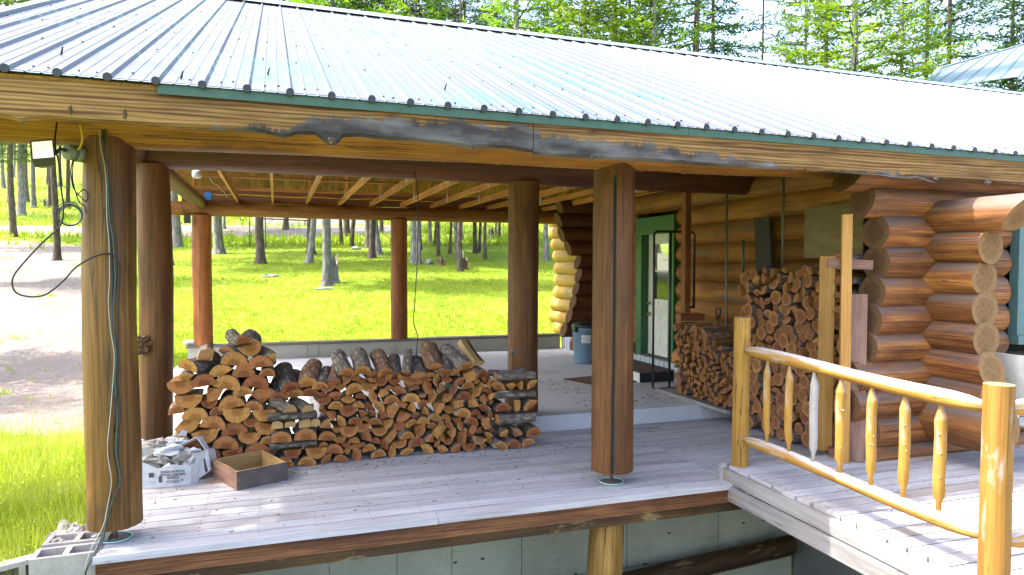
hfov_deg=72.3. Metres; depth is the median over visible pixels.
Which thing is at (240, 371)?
firewood log
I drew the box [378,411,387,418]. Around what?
firewood log
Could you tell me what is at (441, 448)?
firewood log
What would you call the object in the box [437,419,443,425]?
firewood log
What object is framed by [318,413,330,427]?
firewood log
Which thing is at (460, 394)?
firewood log
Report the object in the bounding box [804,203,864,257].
plywood sheet
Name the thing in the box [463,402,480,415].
firewood log
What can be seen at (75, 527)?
rubble
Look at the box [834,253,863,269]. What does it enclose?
firewood log
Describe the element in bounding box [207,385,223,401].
firewood log
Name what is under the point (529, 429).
firewood log
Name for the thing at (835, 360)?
firewood log
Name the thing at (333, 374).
firewood log
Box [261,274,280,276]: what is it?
rock
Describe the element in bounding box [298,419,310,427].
firewood log
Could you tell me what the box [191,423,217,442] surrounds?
firewood log
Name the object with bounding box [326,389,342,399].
firewood log
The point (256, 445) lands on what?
firewood log
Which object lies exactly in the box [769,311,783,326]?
firewood log
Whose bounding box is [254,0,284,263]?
fir tree
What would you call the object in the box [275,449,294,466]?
firewood log
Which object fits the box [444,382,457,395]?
firewood log
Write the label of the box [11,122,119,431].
cable loop
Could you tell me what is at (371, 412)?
firewood log
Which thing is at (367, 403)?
firewood log
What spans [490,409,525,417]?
firewood log
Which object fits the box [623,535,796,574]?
fallen timber
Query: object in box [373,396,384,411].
firewood log
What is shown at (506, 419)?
firewood log
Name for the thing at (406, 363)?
firewood log
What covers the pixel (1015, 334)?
window
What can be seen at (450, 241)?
pine tree
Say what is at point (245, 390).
firewood log
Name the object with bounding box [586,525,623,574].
stub post
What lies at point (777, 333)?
firewood log
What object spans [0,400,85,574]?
weed grass
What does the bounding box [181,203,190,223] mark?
lamp
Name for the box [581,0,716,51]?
larch tree
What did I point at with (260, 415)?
firewood log
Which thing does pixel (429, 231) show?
pine tree
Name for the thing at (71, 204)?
cable coil
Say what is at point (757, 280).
firewood log
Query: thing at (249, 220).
pine sapling
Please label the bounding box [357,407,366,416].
firewood log
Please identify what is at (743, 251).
green pole
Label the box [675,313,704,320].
timber block
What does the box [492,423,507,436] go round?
firewood log
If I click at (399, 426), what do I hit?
firewood log
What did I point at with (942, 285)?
log cabin
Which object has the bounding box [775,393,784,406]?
firewood log
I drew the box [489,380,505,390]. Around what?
firewood log
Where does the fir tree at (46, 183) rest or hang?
on the ground at (54, 348)
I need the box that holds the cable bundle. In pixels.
[85,130,120,574]
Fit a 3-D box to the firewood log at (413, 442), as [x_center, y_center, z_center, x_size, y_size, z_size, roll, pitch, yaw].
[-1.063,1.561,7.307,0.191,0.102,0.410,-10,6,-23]
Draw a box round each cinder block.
[0,553,33,574]
[28,541,103,574]
[41,531,111,547]
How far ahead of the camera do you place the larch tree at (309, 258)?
33.19 m
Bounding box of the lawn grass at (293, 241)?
[0,177,561,423]
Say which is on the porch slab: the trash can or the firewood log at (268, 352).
the trash can
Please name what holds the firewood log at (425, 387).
on the firewood log at (431, 398)
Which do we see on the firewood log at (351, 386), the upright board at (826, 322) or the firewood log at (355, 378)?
the firewood log at (355, 378)
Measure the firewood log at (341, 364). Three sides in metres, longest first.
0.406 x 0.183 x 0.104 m
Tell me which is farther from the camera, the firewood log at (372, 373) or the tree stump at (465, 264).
the tree stump at (465, 264)
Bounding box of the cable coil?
[55,160,87,226]
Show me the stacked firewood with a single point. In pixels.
(705, 361)
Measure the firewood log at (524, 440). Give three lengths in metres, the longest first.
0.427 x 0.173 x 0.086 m
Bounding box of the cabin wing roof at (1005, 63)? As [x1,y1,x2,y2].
[927,43,1023,84]
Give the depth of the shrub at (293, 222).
59.04 m
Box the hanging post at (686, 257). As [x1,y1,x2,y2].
[681,192,691,312]
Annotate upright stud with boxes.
[839,214,852,463]
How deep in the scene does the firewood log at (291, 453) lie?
6.70 m
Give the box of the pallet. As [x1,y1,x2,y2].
[654,388,731,413]
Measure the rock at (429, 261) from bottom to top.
0.471 m
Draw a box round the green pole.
[742,240,744,272]
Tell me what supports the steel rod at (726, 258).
on the porch slab
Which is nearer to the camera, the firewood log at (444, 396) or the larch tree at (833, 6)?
the firewood log at (444, 396)
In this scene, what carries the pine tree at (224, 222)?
on the ground at (54, 348)
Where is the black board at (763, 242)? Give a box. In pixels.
[754,216,772,269]
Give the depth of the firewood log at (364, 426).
6.93 m
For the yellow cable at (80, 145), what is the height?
0.168 m
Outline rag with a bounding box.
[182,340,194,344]
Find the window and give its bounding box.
[1006,226,1023,344]
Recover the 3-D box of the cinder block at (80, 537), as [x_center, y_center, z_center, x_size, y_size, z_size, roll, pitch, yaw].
[-3.053,1.854,4.948,0.400,0.200,0.200,0,2,-17]
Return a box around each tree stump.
[331,253,339,283]
[437,257,444,265]
[456,257,469,269]
[488,228,493,237]
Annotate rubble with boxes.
[47,519,86,537]
[50,533,100,542]
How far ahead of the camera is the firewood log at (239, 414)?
6.60 m
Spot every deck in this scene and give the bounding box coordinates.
[92,417,826,574]
[718,445,1023,574]
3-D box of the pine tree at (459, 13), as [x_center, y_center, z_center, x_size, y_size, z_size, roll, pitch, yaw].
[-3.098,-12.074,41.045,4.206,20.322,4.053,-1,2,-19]
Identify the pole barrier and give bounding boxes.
[263,218,306,224]
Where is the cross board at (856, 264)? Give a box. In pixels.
[826,258,872,269]
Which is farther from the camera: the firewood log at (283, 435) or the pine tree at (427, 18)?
the pine tree at (427, 18)
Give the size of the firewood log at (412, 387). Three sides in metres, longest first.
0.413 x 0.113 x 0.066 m
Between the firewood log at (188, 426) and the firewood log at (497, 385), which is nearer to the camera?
the firewood log at (188, 426)
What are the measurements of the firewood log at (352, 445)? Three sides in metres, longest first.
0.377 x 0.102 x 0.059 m
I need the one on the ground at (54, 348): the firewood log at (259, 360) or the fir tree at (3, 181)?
the fir tree at (3, 181)
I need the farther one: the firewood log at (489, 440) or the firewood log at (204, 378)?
the firewood log at (489, 440)
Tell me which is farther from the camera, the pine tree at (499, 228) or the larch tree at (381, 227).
the larch tree at (381, 227)
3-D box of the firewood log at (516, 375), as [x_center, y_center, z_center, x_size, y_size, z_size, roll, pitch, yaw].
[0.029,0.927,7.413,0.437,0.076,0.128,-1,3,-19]
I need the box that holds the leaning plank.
[849,294,867,461]
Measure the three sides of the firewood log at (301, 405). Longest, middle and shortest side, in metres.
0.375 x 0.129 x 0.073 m
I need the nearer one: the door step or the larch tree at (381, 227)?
the door step
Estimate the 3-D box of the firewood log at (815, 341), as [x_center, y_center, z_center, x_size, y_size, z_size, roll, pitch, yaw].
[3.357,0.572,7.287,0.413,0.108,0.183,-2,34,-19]
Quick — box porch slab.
[142,348,731,456]
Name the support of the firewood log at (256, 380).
on the firewood log at (262, 395)
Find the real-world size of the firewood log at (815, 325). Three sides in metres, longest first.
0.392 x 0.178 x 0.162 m
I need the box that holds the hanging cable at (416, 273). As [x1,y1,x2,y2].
[413,170,438,390]
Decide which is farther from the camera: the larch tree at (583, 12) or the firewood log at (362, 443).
the larch tree at (583, 12)
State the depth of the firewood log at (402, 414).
7.05 m
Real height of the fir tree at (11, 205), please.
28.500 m
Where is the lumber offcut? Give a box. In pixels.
[827,446,834,457]
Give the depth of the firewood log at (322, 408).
6.85 m
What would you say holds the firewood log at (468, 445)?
on the deck at (401, 512)
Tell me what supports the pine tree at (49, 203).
on the ground at (54, 348)
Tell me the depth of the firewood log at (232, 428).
6.65 m
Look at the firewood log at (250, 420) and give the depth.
6.67 m
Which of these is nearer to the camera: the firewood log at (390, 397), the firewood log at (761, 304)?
the firewood log at (390, 397)
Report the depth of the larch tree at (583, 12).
25.95 m
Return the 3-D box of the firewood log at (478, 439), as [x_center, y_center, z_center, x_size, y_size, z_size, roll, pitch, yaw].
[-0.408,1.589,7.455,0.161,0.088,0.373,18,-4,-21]
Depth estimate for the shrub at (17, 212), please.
65.37 m
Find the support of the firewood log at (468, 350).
on the firewood log at (479, 371)
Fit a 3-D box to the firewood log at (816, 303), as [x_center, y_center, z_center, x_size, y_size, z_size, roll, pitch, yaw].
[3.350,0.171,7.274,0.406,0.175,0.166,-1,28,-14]
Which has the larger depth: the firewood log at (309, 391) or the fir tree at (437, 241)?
the fir tree at (437, 241)
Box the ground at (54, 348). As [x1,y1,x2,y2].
[0,144,794,574]
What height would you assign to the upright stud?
2.273 m
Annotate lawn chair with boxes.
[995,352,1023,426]
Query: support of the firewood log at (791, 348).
on the firewood log
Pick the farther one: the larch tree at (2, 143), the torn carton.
the larch tree at (2, 143)
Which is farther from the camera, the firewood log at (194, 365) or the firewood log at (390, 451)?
the firewood log at (390, 451)
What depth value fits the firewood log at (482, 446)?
7.37 m
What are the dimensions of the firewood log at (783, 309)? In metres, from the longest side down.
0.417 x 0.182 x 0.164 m
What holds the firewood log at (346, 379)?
on the firewood log at (340, 386)
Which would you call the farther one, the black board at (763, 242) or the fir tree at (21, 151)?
the fir tree at (21, 151)
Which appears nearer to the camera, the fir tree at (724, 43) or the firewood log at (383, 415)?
the firewood log at (383, 415)
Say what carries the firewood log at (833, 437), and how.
on the firewood log
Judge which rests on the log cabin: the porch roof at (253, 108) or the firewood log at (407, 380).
the porch roof at (253, 108)
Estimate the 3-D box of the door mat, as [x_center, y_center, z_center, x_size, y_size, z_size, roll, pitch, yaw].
[1.398,1.405,10.677,0.950,0.014,0.761,-1,2,-32]
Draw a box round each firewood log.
[167,373,196,393]
[168,401,185,414]
[172,432,190,440]
[174,388,203,408]
[174,420,201,432]
[177,369,193,380]
[178,351,220,372]
[181,401,208,419]
[181,435,201,450]
[191,369,217,387]
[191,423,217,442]
[196,344,214,359]
[199,415,226,429]
[201,393,220,408]
[202,439,223,457]
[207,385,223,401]
[209,362,233,376]
[209,399,222,414]
[212,430,239,448]
[213,369,242,390]
[218,329,261,356]
[218,389,245,410]
[220,352,247,366]
[221,421,247,434]
[222,441,243,456]
[223,402,250,422]
[225,329,250,344]
[232,360,256,377]
[233,382,252,396]
[237,338,261,355]
[238,426,261,443]
[243,369,268,387]
[243,395,265,410]
[243,412,258,426]
[243,438,270,452]
[247,353,275,369]
[250,382,275,402]
[252,404,276,421]
[254,421,275,434]
[258,346,275,362]
[259,366,274,376]
[260,434,270,443]
[265,398,296,412]
[267,410,316,420]
[269,377,288,400]
[269,440,316,449]
[271,421,283,429]
[271,427,291,442]
[274,362,300,393]
[274,404,313,412]
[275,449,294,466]
[284,420,295,427]
[284,447,301,458]
[285,369,303,397]
[288,397,313,412]
[292,421,316,440]
[298,358,322,386]
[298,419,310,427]
[298,447,316,465]
[303,386,318,396]
[304,440,326,458]
[310,416,319,426]
[312,366,331,389]
[313,391,330,404]
[316,426,335,440]
[317,390,327,395]
[317,440,327,445]
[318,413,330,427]
[319,405,326,412]
[319,453,331,463]
[320,382,334,391]
[325,408,335,419]
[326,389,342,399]
[326,398,342,409]
[326,440,342,453]
[327,364,342,384]
[330,349,354,375]
[330,420,340,432]
[331,377,340,383]
[331,428,345,443]
[331,446,347,461]
[334,383,345,389]
[334,409,345,426]
[336,420,357,436]
[339,390,354,402]
[339,400,356,416]
[341,375,350,383]
[341,437,350,447]
[343,447,348,454]
[344,413,361,424]
[345,379,363,394]
[348,432,359,442]
[348,443,356,449]
[349,347,370,374]
[349,375,359,380]
[350,446,361,460]
[352,391,365,398]
[352,396,363,407]
[355,410,369,421]
[355,421,370,431]
[356,376,365,383]
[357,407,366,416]
[357,435,365,447]
[358,430,371,441]
[361,378,376,391]
[361,395,372,408]
[361,440,375,452]
[362,374,375,382]
[364,412,381,424]
[365,367,377,377]
[366,407,376,415]
[366,443,385,458]
[368,389,377,403]
[369,348,392,377]
[369,429,380,443]
[371,424,387,435]
[373,377,387,385]
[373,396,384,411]
[376,385,388,397]
[377,412,392,429]
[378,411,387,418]
[378,436,387,449]
[381,390,398,403]
[381,437,395,457]
[383,403,398,417]
[383,426,396,443]
[384,374,391,379]
[384,382,392,390]
[388,353,402,378]
[388,378,399,385]
[390,417,405,430]
[391,436,406,447]
[392,384,406,394]
[394,407,410,421]
[395,394,407,407]
[395,446,413,455]
[396,428,414,439]
[399,387,419,401]
[401,348,411,375]
[402,373,414,384]
[403,382,418,391]
[405,402,415,412]
[405,408,419,417]
[405,417,416,427]
[405,429,424,447]
[407,355,431,387]
[410,423,425,437]
[413,379,422,384]
[414,388,426,397]
[415,409,429,423]
[417,397,427,406]
[417,403,428,414]
[418,381,431,394]
[419,341,442,370]
[420,424,433,441]
[420,442,433,452]
[425,407,440,421]
[426,370,434,376]
[426,386,436,403]
[426,420,436,428]
[426,422,446,439]
[429,370,439,386]
[431,395,444,413]
[432,380,445,393]
[432,442,448,453]
[433,438,439,446]
[434,410,450,420]
[436,390,452,402]
[437,372,452,382]
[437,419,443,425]
[439,343,472,371]
[439,353,454,375]
[439,433,444,441]
[440,431,452,444]
[443,403,453,412]
[443,419,452,429]
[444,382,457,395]
[444,423,455,438]
[446,396,462,408]
[446,413,460,422]
[446,438,460,451]
[448,375,464,384]
[451,420,463,431]
[452,406,470,417]
[453,388,471,399]
[454,429,466,446]
[457,339,484,365]
[458,381,474,388]
[459,369,475,382]
[460,438,475,450]
[461,381,481,397]
[461,416,477,425]
[462,398,478,407]
[462,423,466,432]
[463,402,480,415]
[464,423,476,434]
[466,365,486,377]
[466,433,486,444]
[473,415,483,419]
[474,412,491,429]
[475,392,488,402]
[475,400,488,411]
[475,425,482,433]
[476,443,485,449]
[477,380,484,388]
[478,409,492,419]
[478,424,492,438]
[479,376,486,382]
[479,433,491,442]
[481,375,493,388]
[481,387,491,392]
[482,391,494,399]
[485,399,493,404]
[486,398,509,411]
[487,368,526,375]
[487,433,507,449]
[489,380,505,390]
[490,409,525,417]
[492,386,526,391]
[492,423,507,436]
[494,371,535,379]
[494,390,535,398]
[494,412,535,424]
[496,380,515,389]
[496,433,520,448]
[505,398,520,410]
[505,424,522,436]
[506,380,522,389]
[509,433,534,447]
[516,422,541,436]
[519,397,536,410]
[522,378,537,389]
[752,276,767,285]
[752,358,765,373]
[758,296,773,308]
[760,285,782,294]
[764,309,772,318]
[765,335,775,343]
[769,279,783,289]
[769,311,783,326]
[772,342,785,351]
[774,329,783,341]
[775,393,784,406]
[779,303,794,315]
[783,428,801,442]
[786,342,798,354]
[788,270,796,283]
[790,306,804,314]
[792,410,800,421]
[793,382,801,396]
[795,309,811,323]
[795,321,803,333]
[795,368,812,376]
[798,347,809,357]
[799,373,816,388]
[800,410,808,424]
[800,431,808,446]
[802,295,813,309]
[802,401,809,416]
[812,317,817,333]
[812,337,835,346]
[813,296,818,310]
[815,281,818,292]
[832,428,834,445]
[833,357,838,364]
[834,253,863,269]
[834,298,839,307]
[834,315,839,329]
[835,274,866,285]
[835,285,859,291]
[836,339,839,352]
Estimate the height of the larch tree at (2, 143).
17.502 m
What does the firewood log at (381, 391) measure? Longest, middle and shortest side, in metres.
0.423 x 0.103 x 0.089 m
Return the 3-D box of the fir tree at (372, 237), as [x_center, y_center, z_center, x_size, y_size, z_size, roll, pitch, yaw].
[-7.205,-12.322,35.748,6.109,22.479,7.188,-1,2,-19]
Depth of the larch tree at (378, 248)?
37.70 m
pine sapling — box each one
[236,217,254,246]
[263,217,272,246]
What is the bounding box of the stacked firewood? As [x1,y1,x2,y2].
[673,264,866,451]
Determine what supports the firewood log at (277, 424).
on the firewood log at (283, 435)
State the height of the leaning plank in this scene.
1.542 m
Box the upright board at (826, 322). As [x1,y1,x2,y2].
[817,256,834,449]
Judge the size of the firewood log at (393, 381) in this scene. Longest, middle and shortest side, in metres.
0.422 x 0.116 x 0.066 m
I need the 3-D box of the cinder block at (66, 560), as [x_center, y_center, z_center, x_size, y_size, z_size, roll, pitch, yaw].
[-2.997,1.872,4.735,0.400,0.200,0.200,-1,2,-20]
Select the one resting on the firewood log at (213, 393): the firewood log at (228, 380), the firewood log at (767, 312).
the firewood log at (228, 380)
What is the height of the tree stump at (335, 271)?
1.223 m
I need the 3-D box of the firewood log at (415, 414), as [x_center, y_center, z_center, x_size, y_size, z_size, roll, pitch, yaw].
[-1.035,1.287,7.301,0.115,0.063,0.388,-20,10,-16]
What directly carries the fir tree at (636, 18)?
on the ground at (54, 348)
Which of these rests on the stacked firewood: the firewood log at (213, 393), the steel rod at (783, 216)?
the steel rod at (783, 216)
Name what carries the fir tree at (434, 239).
on the ground at (54, 348)
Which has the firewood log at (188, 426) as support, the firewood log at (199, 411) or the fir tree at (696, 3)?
the firewood log at (199, 411)
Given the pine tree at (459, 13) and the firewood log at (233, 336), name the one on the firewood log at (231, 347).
the firewood log at (233, 336)
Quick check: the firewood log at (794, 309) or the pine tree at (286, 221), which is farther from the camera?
the pine tree at (286, 221)
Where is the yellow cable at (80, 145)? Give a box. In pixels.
[76,124,82,150]
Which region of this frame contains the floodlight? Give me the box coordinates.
[30,139,85,167]
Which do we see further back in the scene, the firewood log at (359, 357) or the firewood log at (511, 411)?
the firewood log at (511, 411)
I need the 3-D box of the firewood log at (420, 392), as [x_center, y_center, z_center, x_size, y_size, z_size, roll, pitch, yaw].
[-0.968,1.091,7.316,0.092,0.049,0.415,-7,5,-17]
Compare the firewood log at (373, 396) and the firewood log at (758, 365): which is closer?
the firewood log at (373, 396)
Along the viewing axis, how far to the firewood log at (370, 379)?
6.92 m
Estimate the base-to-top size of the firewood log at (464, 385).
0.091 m
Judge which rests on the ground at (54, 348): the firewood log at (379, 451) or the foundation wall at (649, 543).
the foundation wall at (649, 543)
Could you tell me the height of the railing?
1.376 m
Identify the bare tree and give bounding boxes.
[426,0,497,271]
[727,0,802,59]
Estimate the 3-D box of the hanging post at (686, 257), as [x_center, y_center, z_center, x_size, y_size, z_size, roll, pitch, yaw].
[2.367,-0.517,9.533,0.090,1.720,0.090,-1,2,-19]
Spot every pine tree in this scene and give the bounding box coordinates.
[2,0,62,260]
[24,144,30,202]
[30,149,37,207]
[47,168,51,207]
[64,160,70,208]
[222,216,226,228]
[281,0,289,229]
[303,0,386,236]
[349,220,355,245]
[368,0,467,249]
[418,0,433,243]
[432,0,488,25]
[433,0,476,253]
[442,0,502,253]
[469,2,504,252]
[476,0,530,238]
[754,0,883,68]
[884,0,976,77]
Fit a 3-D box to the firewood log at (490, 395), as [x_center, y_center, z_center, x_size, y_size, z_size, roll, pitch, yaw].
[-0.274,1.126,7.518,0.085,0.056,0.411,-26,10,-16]
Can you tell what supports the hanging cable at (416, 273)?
hanging from the porch roof at (253, 108)
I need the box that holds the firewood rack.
[651,230,695,389]
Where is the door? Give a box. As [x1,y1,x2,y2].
[646,233,668,356]
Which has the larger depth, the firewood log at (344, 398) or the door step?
the door step
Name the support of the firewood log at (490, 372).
on the firewood log at (519, 383)
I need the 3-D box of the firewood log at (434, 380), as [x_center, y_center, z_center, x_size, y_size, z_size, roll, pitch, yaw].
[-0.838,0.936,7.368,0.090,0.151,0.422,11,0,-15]
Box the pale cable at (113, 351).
[85,130,114,574]
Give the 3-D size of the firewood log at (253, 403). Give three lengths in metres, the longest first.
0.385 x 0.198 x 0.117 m
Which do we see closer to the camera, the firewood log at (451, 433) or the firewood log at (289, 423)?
the firewood log at (289, 423)
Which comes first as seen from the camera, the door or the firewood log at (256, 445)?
the firewood log at (256, 445)
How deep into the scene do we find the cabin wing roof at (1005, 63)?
22.64 m
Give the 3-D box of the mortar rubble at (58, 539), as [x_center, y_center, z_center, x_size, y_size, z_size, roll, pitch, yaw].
[-3.076,1.790,4.948,0.319,0.085,0.092,-1,2,-19]
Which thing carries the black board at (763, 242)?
on the stacked firewood
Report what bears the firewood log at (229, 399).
on the firewood log at (214, 411)
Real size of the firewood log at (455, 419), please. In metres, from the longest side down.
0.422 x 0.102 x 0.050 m
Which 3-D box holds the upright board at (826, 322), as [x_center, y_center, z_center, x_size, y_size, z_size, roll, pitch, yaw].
[3.046,0.647,6.814,0.155,1.904,0.144,1,2,12]
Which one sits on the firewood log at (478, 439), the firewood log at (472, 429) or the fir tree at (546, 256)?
the firewood log at (472, 429)
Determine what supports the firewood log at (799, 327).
on the stacked firewood
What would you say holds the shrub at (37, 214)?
on the ground at (54, 348)
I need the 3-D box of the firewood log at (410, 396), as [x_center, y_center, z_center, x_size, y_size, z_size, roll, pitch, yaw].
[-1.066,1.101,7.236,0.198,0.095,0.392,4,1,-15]
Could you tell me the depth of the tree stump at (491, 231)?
47.92 m
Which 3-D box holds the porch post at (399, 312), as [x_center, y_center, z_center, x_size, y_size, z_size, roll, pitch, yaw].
[-2.220,-0.165,13.800,0.331,2.335,0.337,-1,2,-19]
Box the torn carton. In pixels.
[142,430,220,487]
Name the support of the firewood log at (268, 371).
on the firewood log at (256, 380)
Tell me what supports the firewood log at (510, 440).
on the deck at (401, 512)
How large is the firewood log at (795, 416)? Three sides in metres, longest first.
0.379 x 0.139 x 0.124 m
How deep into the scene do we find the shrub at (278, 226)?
55.55 m
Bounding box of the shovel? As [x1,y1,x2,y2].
[715,308,720,324]
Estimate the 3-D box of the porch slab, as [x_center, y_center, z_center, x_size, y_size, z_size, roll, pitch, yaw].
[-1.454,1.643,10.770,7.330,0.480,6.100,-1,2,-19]
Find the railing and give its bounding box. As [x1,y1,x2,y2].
[731,317,1023,574]
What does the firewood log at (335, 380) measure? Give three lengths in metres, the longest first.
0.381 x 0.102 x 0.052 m
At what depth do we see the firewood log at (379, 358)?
7.15 m
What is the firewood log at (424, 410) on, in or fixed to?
on the firewood log at (433, 416)
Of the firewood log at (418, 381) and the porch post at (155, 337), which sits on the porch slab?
the porch post at (155, 337)
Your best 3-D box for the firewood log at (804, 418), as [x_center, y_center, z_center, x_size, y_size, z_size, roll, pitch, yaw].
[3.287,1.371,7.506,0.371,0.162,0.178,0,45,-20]
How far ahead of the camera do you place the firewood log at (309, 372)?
6.87 m
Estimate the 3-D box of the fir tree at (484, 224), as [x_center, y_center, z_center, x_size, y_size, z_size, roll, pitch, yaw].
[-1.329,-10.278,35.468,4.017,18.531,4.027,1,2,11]
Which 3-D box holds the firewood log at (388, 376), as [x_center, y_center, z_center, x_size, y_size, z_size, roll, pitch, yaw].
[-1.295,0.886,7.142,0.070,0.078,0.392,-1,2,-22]
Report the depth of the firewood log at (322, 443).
6.84 m
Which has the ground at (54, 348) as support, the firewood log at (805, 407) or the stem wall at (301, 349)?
the stem wall at (301, 349)
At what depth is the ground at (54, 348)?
22.14 m
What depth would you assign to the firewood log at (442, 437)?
7.17 m
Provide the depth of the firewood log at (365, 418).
6.94 m
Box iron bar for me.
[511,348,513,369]
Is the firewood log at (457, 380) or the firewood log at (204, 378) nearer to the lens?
the firewood log at (204, 378)
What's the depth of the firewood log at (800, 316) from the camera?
7.38 m
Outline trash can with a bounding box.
[571,321,591,363]
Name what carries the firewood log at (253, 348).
on the firewood log at (234, 358)
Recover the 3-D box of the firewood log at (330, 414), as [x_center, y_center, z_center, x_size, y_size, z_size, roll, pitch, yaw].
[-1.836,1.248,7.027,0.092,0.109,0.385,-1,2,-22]
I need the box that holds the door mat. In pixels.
[564,376,636,384]
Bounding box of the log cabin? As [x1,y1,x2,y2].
[548,173,1023,461]
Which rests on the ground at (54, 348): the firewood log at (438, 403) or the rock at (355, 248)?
the rock at (355, 248)
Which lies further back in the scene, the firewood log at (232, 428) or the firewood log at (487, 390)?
the firewood log at (487, 390)
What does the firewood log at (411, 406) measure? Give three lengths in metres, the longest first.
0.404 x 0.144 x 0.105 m
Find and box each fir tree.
[0,142,29,201]
[0,143,62,215]
[0,145,5,188]
[2,0,32,236]
[13,144,15,177]
[45,147,57,184]
[58,146,62,186]
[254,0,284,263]
[305,0,337,254]
[325,0,417,258]
[419,0,453,256]
[421,1,445,244]
[436,0,469,261]
[463,0,509,259]
[487,0,513,238]
[521,0,597,36]
[525,0,575,260]
[549,0,691,49]
[591,0,678,45]
[624,0,781,56]
[677,0,768,58]
[885,0,1023,91]
[968,0,1023,91]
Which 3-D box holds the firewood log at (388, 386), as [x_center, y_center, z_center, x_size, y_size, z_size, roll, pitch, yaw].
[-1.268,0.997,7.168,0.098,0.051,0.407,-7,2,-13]
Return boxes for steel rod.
[725,193,727,329]
[781,177,784,268]
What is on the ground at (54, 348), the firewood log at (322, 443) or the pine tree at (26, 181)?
the pine tree at (26, 181)
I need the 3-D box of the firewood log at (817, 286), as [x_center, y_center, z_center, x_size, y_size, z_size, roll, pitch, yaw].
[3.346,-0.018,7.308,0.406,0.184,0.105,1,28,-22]
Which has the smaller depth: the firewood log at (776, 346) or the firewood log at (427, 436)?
the firewood log at (427, 436)
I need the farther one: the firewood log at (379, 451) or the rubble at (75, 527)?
the firewood log at (379, 451)
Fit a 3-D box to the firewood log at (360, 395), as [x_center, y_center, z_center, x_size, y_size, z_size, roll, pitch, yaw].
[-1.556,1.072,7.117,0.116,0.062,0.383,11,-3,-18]
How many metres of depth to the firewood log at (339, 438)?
6.84 m
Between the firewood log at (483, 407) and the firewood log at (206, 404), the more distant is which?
the firewood log at (483, 407)
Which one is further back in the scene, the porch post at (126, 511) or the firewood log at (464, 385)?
the firewood log at (464, 385)
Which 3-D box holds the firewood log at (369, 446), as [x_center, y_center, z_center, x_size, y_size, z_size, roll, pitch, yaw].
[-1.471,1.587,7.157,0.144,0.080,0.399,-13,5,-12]
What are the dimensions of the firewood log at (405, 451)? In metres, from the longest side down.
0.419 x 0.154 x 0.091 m
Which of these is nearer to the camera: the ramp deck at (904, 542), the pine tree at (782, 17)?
the ramp deck at (904, 542)
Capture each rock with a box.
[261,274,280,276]
[315,287,333,289]
[351,246,360,249]
[424,258,433,264]
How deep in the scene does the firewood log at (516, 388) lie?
7.66 m
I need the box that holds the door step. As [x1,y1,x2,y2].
[590,357,673,382]
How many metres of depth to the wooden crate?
6.25 m
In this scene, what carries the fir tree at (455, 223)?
on the ground at (54, 348)
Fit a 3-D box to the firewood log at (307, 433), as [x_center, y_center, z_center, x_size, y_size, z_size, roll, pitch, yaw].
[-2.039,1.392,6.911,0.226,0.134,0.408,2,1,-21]
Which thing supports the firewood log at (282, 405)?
on the firewood log at (288, 416)
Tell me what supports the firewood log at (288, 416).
on the firewood log at (303, 423)
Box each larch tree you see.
[0,0,30,173]
[171,191,183,247]
[212,216,226,253]
[280,0,390,286]
[298,0,367,262]
[335,0,408,247]
[339,0,359,244]
[346,0,429,254]
[372,0,458,264]
[379,7,398,232]
[394,0,437,263]
[462,0,597,37]
[501,0,663,43]
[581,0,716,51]
[759,0,849,67]
[765,0,957,79]
[846,0,981,79]
[964,0,1023,91]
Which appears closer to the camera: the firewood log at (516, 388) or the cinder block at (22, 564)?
the cinder block at (22, 564)
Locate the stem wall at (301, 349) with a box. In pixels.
[186,333,559,359]
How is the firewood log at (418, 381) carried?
on the firewood log at (412, 387)
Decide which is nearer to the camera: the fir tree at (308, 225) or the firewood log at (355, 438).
the firewood log at (355, 438)
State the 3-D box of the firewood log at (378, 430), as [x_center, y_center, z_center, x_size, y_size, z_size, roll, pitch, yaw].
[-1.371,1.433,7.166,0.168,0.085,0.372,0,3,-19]
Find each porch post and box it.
[81,136,142,543]
[136,162,173,440]
[191,215,212,345]
[391,219,407,338]
[508,181,538,412]
[591,163,634,484]
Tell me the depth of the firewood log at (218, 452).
6.59 m
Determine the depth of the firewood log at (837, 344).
6.97 m
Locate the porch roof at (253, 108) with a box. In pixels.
[0,0,1023,223]
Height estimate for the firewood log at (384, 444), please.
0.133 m
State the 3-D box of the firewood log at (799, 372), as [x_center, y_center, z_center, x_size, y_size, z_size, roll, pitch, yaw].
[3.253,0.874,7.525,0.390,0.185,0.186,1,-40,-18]
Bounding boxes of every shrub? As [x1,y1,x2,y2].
[0,207,33,216]
[0,215,49,222]
[19,211,64,219]
[223,219,273,231]
[248,220,304,230]
[277,218,306,225]
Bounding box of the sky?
[0,0,1023,89]
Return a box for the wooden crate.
[212,450,287,489]
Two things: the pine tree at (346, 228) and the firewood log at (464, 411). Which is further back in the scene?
the pine tree at (346, 228)
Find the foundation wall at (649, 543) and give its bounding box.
[239,492,908,574]
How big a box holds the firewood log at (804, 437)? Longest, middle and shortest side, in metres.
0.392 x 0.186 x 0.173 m
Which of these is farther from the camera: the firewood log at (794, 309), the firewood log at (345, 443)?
the firewood log at (794, 309)
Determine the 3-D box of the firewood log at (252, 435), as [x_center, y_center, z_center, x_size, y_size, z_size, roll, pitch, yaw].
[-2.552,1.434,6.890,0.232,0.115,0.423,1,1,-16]

